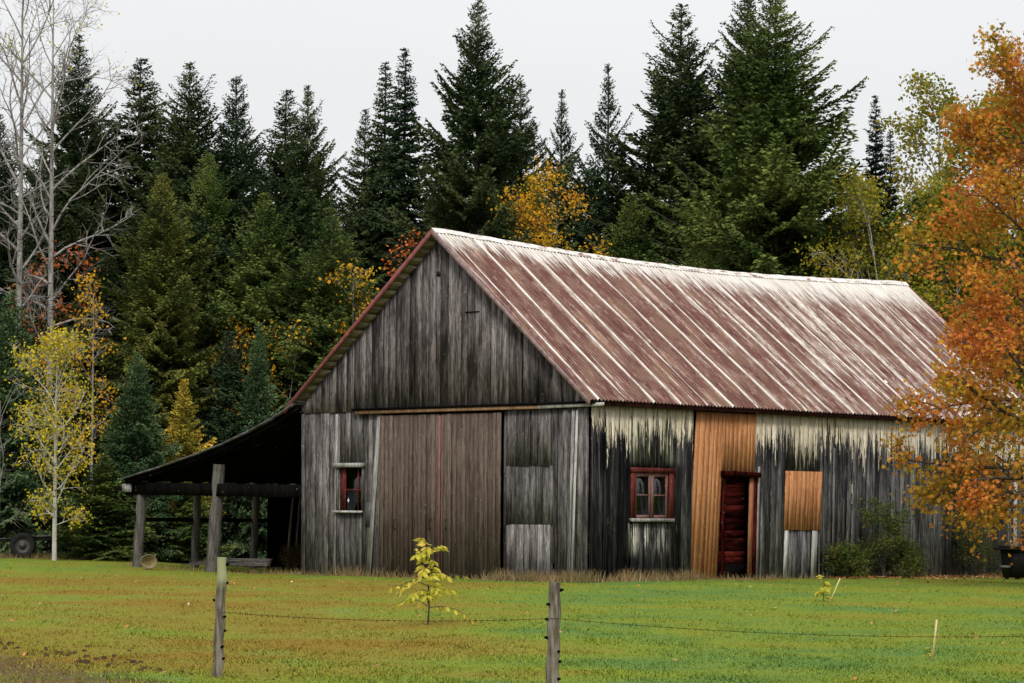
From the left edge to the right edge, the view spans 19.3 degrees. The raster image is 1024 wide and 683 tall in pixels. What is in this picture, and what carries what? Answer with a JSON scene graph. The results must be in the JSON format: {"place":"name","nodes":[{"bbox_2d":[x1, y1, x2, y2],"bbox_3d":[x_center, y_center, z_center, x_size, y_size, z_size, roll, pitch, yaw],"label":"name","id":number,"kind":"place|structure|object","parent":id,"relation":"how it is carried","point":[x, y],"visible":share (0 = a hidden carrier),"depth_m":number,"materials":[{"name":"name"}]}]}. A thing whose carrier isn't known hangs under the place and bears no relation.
{"place":"outdoors","nodes":[
{"label":"outdoors","id":0,"kind":"place"},
{"bbox_2d":[0,554,1023,682],"bbox_3d":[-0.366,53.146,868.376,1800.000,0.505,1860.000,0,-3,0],"label":"ground","id":1,"kind":"structure","parent":0,"point":[110,566],"depth_m":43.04,"materials":[{"name":"green plant"}]},
{"bbox_2d":[0,114,45,492],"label":"spruce tree","id":2,"kind":"object","parent":1,"relation":"on","point":[4,256],"visible":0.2,"depth_m":91.93,"materials":[{"name":"green plant"}]},
{"bbox_2d":[0,346,45,525],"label":"bare tree","id":3,"kind":"object","parent":1,"relation":"on","point":[8,441],"visible":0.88,"depth_m":77.47,"materials":[{"name":"grey plant"}]},
{"bbox_2d":[0,529,67,557],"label":"cart","id":4,"kind":"object","parent":1,"relation":"on","point":[22,544],"visible":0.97,"depth_m":78.22,"materials":[{"name":"rubber"}]},
{"bbox_2d":[0,287,81,555],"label":"spruce tree","id":5,"kind":"object","parent":1,"relation":"on","point":[26,479],"visible":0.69,"depth_m":81.59,"materials":[{"name":"green plant"}]},
{"bbox_2d":[1,152,83,416],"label":"spruce tree","id":6,"kind":"object","parent":1,"relation":"on","point":[81,279],"visible":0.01,"depth_m":97.28,"materials":[{"name":"green plant"}]},
{"bbox_2d":[7,240,79,397],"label":"red tree","id":7,"kind":"object","parent":1,"relation":"on","point":[39,289],"visible":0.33,"depth_m":86.00,"materials":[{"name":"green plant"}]},
{"bbox_2d":[0,0,87,524],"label":"bare tree","id":8,"kind":"object","parent":1,"relation":"on","point":[19,283],"visible":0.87,"depth_m":84.57,"materials":[{"name":"grey plant"}]},
{"bbox_2d":[3,321,104,560],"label":"birch tree","id":9,"kind":"object","parent":1,"relation":"on","point":[63,348],"visible":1,"depth_m":76.84,"materials":[{"name":"yellow plant"}]},
{"bbox_2d":[2,34,131,553],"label":"spruce tree","id":10,"kind":"object","parent":1,"relation":"on","point":[71,222],"visible":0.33,"depth_m":89.76,"materials":[{"name":"green plant"}]},
{"bbox_2d":[38,232,106,553],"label":"red tree","id":11,"kind":"object","parent":1,"relation":"on","point":[85,260],"visible":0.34,"depth_m":87.40,"materials":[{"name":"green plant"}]},
{"bbox_2d":[0,0,148,553],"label":"bare tree","id":12,"kind":"object","parent":1,"relation":"on","point":[48,318],"visible":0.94,"depth_m":84.29,"materials":[{"name":"grey plant"}]},
{"bbox_2d":[30,251,151,551],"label":"spruce tree","id":13,"kind":"object","parent":1,"relation":"on","point":[115,336],"visible":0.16,"depth_m":85.58,"materials":[{"name":"green plant"}]},
{"bbox_2d":[53,270,128,549],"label":"golden tree","id":14,"kind":"object","parent":1,"relation":"on","point":[96,304],"visible":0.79,"depth_m":82.11,"materials":[{"name":"yellow plant"}]},
{"bbox_2d":[42,455,162,560],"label":"spruce tree","id":15,"kind":"object","parent":1,"relation":"on","point":[101,506],"visible":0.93,"depth_m":78.01,"materials":[{"name":"green plant"}]},
{"bbox_2d":[48,57,180,462],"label":"spruce tree","id":16,"kind":"object","parent":1,"relation":"on","point":[136,155],"visible":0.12,"depth_m":90.01,"materials":[{"name":"green plant"}]},
{"bbox_2d":[72,350,191,561],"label":"spruce tree","id":17,"kind":"object","parent":1,"relation":"on","point":[132,438],"visible":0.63,"depth_m":79.20,"materials":[{"name":"green plant"}]},
{"bbox_2d":[46,171,249,549],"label":"spruce tree","id":18,"kind":"object","parent":1,"relation":"on","point":[160,327],"visible":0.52,"depth_m":83.51,"materials":[{"name":"green plant"}]},
{"bbox_2d":[140,554,156,568],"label":"basket","id":19,"kind":"object","parent":1,"relation":"on","point":[148,561],"visible":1,"depth_m":72.73,"materials":[{"name":"wicker"}]},
{"bbox_2d":[70,61,258,387],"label":"spruce tree","id":20,"kind":"object","parent":1,"relation":"on","point":[185,153],"visible":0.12,"depth_m":87.98,"materials":[{"name":"green plant"}]},
{"bbox_2d":[0,639,348,678],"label":"dirt clods","id":21,"kind":"object","parent":1,"relation":"on","point":[85,661],"visible":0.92,"depth_m":31.77,"materials":[{"name":"brown soil"}]},
{"bbox_2d":[96,152,274,439],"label":"spruce tree","id":22,"kind":"object","parent":1,"relation":"on","point":[217,219],"visible":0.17,"depth_m":85.84,"materials":[{"name":"green plant"}]},
{"bbox_2d":[151,379,226,556],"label":"larch tree","id":23,"kind":"object","parent":1,"relation":"on","point":[181,429],"visible":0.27,"depth_m":81.38,"materials":[{"name":"yellow plant"}]},
{"bbox_2d":[152,482,241,562],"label":"spruce tree","id":24,"kind":"object","parent":1,"relation":"on","point":[180,510],"visible":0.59,"depth_m":79.52,"materials":[{"name":"green plant"}]},
{"bbox_2d":[212,557,229,676],"bbox_3d":[-2.760,2.736,28.487,0.161,1.388,0.114,0,-3,0],"label":"fence post","id":25,"kind":"object","parent":1,"relation":"on","point":[218,637],"visible":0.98,"depth_m":28.46,"materials":[{"name":"grey wood"}]},
{"bbox_2d":[180,558,272,565],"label":"plank pile","id":26,"kind":"object","parent":1,"relation":"on","point":[254,562],"visible":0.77,"depth_m":72.71,"materials":[{"name":"grey wood"}]},
{"bbox_2d":[185,330,271,564],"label":"spruce tree","id":27,"kind":"object","parent":1,"relation":"on","point":[227,375],"visible":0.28,"depth_m":82.72,"materials":[{"name":"green plant"}]},
{"bbox_2d":[198,322,275,526],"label":"golden tree","id":28,"kind":"object","parent":1,"relation":"on","point":[239,339],"visible":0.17,"depth_m":83.91,"materials":[{"name":"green plant"}]},
{"bbox_2d":[170,75,304,440],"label":"spruce tree","id":29,"kind":"object","parent":1,"relation":"on","point":[246,178],"visible":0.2,"depth_m":86.92,"materials":[{"name":"green plant"}]},
{"bbox_2d":[172,191,333,543],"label":"spruce tree","id":30,"kind":"object","parent":1,"relation":"on","point":[261,290],"visible":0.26,"depth_m":84.60,"materials":[{"name":"green plant"}]},
{"bbox_2d":[208,322,297,566],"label":"spruce tree","id":31,"kind":"object","parent":1,"relation":"on","point":[262,393],"visible":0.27,"depth_m":82.29,"materials":[{"name":"green plant"}]},
{"bbox_2d":[209,316,319,526],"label":"golden tree","id":32,"kind":"object","parent":1,"relation":"on","point":[273,366],"visible":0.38,"depth_m":83.13,"materials":[{"name":"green plant"}]},
{"bbox_2d":[277,539,300,570],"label":"bush","id":33,"kind":"object","parent":1,"relation":"on","point":[295,559],"visible":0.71,"depth_m":75.74,"materials":[{"name":"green plant"}]},
{"bbox_2d":[286,497,293,569],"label":"leaning pole","id":34,"kind":"object","parent":1,"relation":"on","point":[290,524],"visible":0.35,"depth_m":77.08,"materials":[{"name":"brown wood"}]},
{"bbox_2d":[294,498,300,570],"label":"leaning pole","id":35,"kind":"object","parent":1,"relation":"on","point":[298,521],"visible":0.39,"depth_m":76.47,"materials":[{"name":"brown wood"}]},
{"bbox_2d":[241,85,365,385],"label":"spruce tree","id":36,"kind":"object","parent":1,"relation":"on","point":[312,208],"visible":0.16,"depth_m":87.09,"materials":[{"name":"green plant"}]},
{"bbox_2d":[254,89,359,385],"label":"spruce tree","id":37,"kind":"object","parent":1,"relation":"on","point":[276,155],"visible":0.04,"depth_m":89.12,"materials":[{"name":"green plant"}]},
{"bbox_2d":[261,207,386,484],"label":"spruce tree","id":38,"kind":"object","parent":1,"relation":"on","point":[326,258],"visible":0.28,"depth_m":83.66,"materials":[{"name":"green plant"}]},
{"bbox_2d":[308,258,380,351],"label":"golden tree","id":39,"kind":"object","parent":1,"relation":"on","point":[350,266],"visible":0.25,"depth_m":83.21,"materials":[{"name":"yellow plant"}]},
{"bbox_2d":[332,108,405,280],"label":"spruce tree","id":40,"kind":"object","parent":1,"relation":"on","point":[356,208],"visible":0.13,"depth_m":92.26,"materials":[{"name":"green plant"}]},
{"bbox_2d":[350,61,400,302],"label":"spruce tree","id":41,"kind":"object","parent":1,"relation":"on","point":[370,194],"visible":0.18,"depth_m":91.32,"materials":[{"name":"green plant"}]},
{"bbox_2d":[353,47,436,302],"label":"spruce tree","id":42,"kind":"object","parent":1,"relation":"on","point":[402,193],"visible":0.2,"depth_m":90.29,"materials":[{"name":"green plant"}]},
{"bbox_2d":[378,227,423,291],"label":"red tree","id":43,"kind":"object","parent":1,"relation":"on","point":[404,254],"visible":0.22,"depth_m":85.31,"materials":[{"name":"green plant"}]},
{"bbox_2d":[364,172,486,297],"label":"spruce tree","id":44,"kind":"object","parent":1,"relation":"on","point":[381,265],"visible":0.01,"depth_m":89.84,"materials":[{"name":"green plant"}]},
{"bbox_2d":[388,538,474,624],"bbox_3d":[-1.084,3.341,41.416,1.166,1.280,0.888,-1,-4,20],"label":"sapling","id":45,"kind":"object","parent":1,"relation":"on","point":[423,556],"visible":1,"depth_m":41.34,"materials":[{"name":"yellow plant"}]},
{"bbox_2d":[374,0,577,272],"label":"spruce tree","id":46,"kind":"object","parent":1,"relation":"on","point":[498,155],"visible":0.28,"depth_m":87.70,"materials":[{"name":"green plant"}]},
{"bbox_2d":[0,551,1001,582],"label":"dry grass","id":47,"kind":"structure","parent":1,"relation":"on","point":[579,578],"depth_m":66.40,"materials":[{"name":"brown plant"}]},
{"bbox_2d":[1,567,1004,679],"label":"fallen leaves","id":48,"kind":"object","parent":1,"relation":"on","point":[908,577],"visible":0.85,"depth_m":70.47,"materials":[{"name":"brown plant"}]},
{"bbox_2d":[470,79,574,250],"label":"spruce tree","id":49,"kind":"object","parent":1,"relation":"on","point":[521,117],"visible":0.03,"depth_m":92.41,"materials":[{"name":"green plant"}]},
{"bbox_2d":[486,182,560,244],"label":"golden tree","id":50,"kind":"object","parent":1,"relation":"on","point":[522,196],"visible":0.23,"depth_m":86.45,"materials":[{"name":"yellow plant"}]},
{"bbox_2d":[498,172,585,252],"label":"spruce tree","id":51,"kind":"object","parent":1,"relation":"on","point":[563,234],"visible":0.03,"depth_m":88.18,"materials":[{"name":"green plant"}]},
{"bbox_2d":[544,582,563,682],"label":"fence post","id":52,"kind":"object","parent":1,"relation":"on","point":[552,637],"visible":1,"depth_m":26.35,"materials":[{"name":"grey wood"}]},
{"bbox_2d":[223,611,1021,638],"bbox_3d":[1.674,2.518,26.630,9.512,0.159,1.251,0,-4,15],"label":"barbed wire","id":53,"kind":"object","parent":52,"relation":"attached to","point":[589,621],"visible":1,"depth_m":26.30,"materials":[{"name":"metal"}]},
{"bbox_2d":[510,151,612,255],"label":"golden tree","id":54,"kind":"object","parent":1,"relation":"on","point":[546,241],"visible":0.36,"depth_m":86.24,"materials":[{"name":"orange plant"}]},
{"bbox_2d":[538,89,601,250],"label":"spruce tree","id":55,"kind":"object","parent":1,"relation":"on","point":[566,148],"visible":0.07,"depth_m":94.44,"materials":[{"name":"green plant"}]},
{"bbox_2d":[121,228,1023,581],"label":"barn","id":56,"kind":"structure","parent":1,"relation":"on","point":[479,404],"depth_m":69.20,"materials":[{"name":"grey wood"}]},
{"bbox_2d":[332,463,364,512],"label":"window","id":57,"kind":"structure","parent":56,"relation":"in","point":[343,466],"depth_m":69.71,"materials":[{"name":"red paint"}]},
{"bbox_2d":[378,414,438,576],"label":"door leaf","id":58,"kind":"structure","parent":56,"relation":"in","point":[408,457],"depth_m":68.33,"materials":[{"name":"brown wood"}]},
{"bbox_2d":[440,413,501,578],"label":"door leaf","id":59,"kind":"structure","parent":56,"relation":"in","point":[470,503],"depth_m":67.06,"materials":[{"name":"brown wood"}]},
{"bbox_2d":[629,467,674,521],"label":"window","id":60,"kind":"structure","parent":56,"relation":"in","point":[650,473],"depth_m":66.44,"materials":[{"name":"red paint"}]},
{"bbox_2d":[718,471,760,576],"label":"door","id":61,"kind":"structure","parent":56,"relation":"in","point":[731,525],"depth_m":68.95,"materials":[{"name":"red wood"}]},
{"bbox_2d":[567,185,610,244],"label":"spruce tree","id":62,"kind":"object","parent":1,"relation":"on","point":[588,221],"depth_m":104.78,"materials":[{"name":"green plant"}]},
{"bbox_2d":[566,63,633,253],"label":"spruce tree","id":63,"kind":"object","parent":1,"relation":"on","point":[596,182],"visible":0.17,"depth_m":93.32,"materials":[{"name":"green plant"}]},
{"bbox_2d":[596,192,671,263],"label":"spruce tree","id":64,"kind":"object","parent":1,"relation":"on","point":[631,249],"visible":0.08,"depth_m":89.12,"materials":[{"name":"green plant"}]},
{"bbox_2d":[547,3,790,265],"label":"spruce tree","id":65,"kind":"object","parent":1,"relation":"on","point":[674,102],"visible":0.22,"depth_m":91.82,"materials":[{"name":"green plant"}]},
{"bbox_2d":[662,237,747,528],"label":"spruce tree","id":66,"kind":"object","parent":1,"relation":"on","point":[705,262],"visible":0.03,"depth_m":86.53,"materials":[{"name":"green plant"}]},
{"bbox_2d":[624,0,882,271],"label":"spruce tree","id":67,"kind":"object","parent":1,"relation":"on","point":[730,99],"visible":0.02,"depth_m":94.49,"materials":[{"name":"green plant"}]},
{"bbox_2d":[610,0,979,280],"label":"spruce tree","id":68,"kind":"object","parent":1,"relation":"on","point":[770,148],"visible":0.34,"depth_m":88.25,"materials":[{"name":"green plant"}]},
{"bbox_2d":[814,575,833,601],"bbox_3d":[5.385,4.265,51.824,0.358,0.580,0.394,0,-3,0],"label":"sapling","id":69,"kind":"object","parent":1,"relation":"on","point":[823,588],"visible":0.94,"depth_m":51.83,"materials":[{"name":"yellow plant"}]},
{"bbox_2d":[779,211,873,279],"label":"spruce tree","id":70,"kind":"object","parent":1,"relation":"on","point":[810,269],"visible":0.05,"depth_m":87.85,"materials":[{"name":"green plant"}]},
{"bbox_2d":[828,578,840,604],"bbox_3d":[5.333,4.151,49.833,0.217,0.470,0.014,0,-3,6],"label":"stake","id":71,"kind":"object","parent":1,"relation":"on","point":[834,591],"visible":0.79,"depth_m":49.83,"materials":[{"name":"beige wood"}]},
{"bbox_2d":[819,536,872,577],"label":"bush","id":72,"kind":"object","parent":1,"relation":"on","point":[847,557],"visible":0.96,"depth_m":71.04,"materials":[{"name":"green plant"}]},
{"bbox_2d":[858,95,896,261],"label":"spruce tree","id":73,"kind":"object","parent":1,"relation":"on","point":[877,157],"visible":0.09,"depth_m":98.46,"materials":[{"name":"green plant"}]},
{"bbox_2d":[851,493,922,577],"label":"bush","id":74,"kind":"object","parent":1,"relation":"on","point":[890,527],"visible":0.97,"depth_m":71.85,"materials":[{"name":"green plant"}]},
{"bbox_2d":[877,131,900,273],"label":"spruce tree","id":75,"kind":"object","parent":1,"relation":"on","point":[888,189],"visible":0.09,"depth_m":97.43,"materials":[{"name":"green plant"}]},
{"bbox_2d":[794,162,1011,322],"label":"tree","id":76,"kind":"object","parent":1,"relation":"on","point":[857,205],"visible":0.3,"depth_m":85.58,"materials":[{"name":"green plant"}]},
{"bbox_2d":[879,535,931,577],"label":"bush","id":77,"kind":"object","parent":1,"relation":"on","point":[920,563],"visible":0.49,"depth_m":72.83,"materials":[{"name":"green plant"}]},
{"bbox_2d":[873,69,972,291],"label":"poplar tree","id":78,"kind":"object","parent":1,"relation":"on","point":[909,142],"visible":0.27,"depth_m":90.40,"materials":[{"name":"green plant"}]},
{"bbox_2d":[922,646,934,657],"bbox_3d":[4.601,3.468,33.260,0.164,0.234,0.108,-1,-4,21],"label":"sapling","id":79,"kind":"object","parent":1,"relation":"on","point":[930,654],"visible":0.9,"depth_m":33.26,"materials":[{"name":"yellow plant"}]},
{"bbox_2d":[931,620,937,659],"bbox_3d":[4.611,3.275,32.855,0.078,0.480,0.018,-1,-4,21],"label":"stake","id":80,"kind":"object","parent":1,"relation":"on","point":[934,639],"visible":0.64,"depth_m":32.85,"materials":[{"name":"beige wood"}]},
{"bbox_2d":[880,19,1023,565],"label":"maple tree","id":81,"kind":"object","parent":1,"relation":"on","point":[983,351],"visible":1,"depth_m":64.91,"materials":[{"name":"orange plant"}]},
{"bbox_2d":[889,180,1023,393],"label":"poplar tree","id":82,"kind":"object","parent":1,"relation":"on","point":[926,296],"visible":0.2,"depth_m":84.52,"materials":[{"name":"green plant"}]},
{"bbox_2d":[949,521,1000,576],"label":"bush","id":83,"kind":"object","parent":1,"relation":"on","point":[969,545],"visible":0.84,"depth_m":75.39,"materials":[{"name":"green plant"}]},
{"bbox_2d":[929,86,1023,392],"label":"poplar tree","id":84,"kind":"object","parent":1,"relation":"on","point":[955,153],"visible":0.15,"depth_m":87.79,"materials":[{"name":"orange plant"}]},
{"bbox_2d":[977,220,1023,383],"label":"poplar tree","id":85,"kind":"object","parent":1,"relation":"on","point":[1018,254],"visible":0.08,"depth_m":87.80,"materials":[{"name":"orange plant"}]},
{"bbox_2d":[994,546,1023,578],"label":"container","id":86,"kind":"object","parent":1,"relation":"on","point":[1015,570],"visible":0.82,"depth_m":71.45,"materials":[{"name":"black metal"}]},
{"bbox_2d":[0,0,1023,266],"label":"sky","id":87,"kind":"structure","parent":0,"point":[337,48],"materials":[{"name":"white"}]}
]}

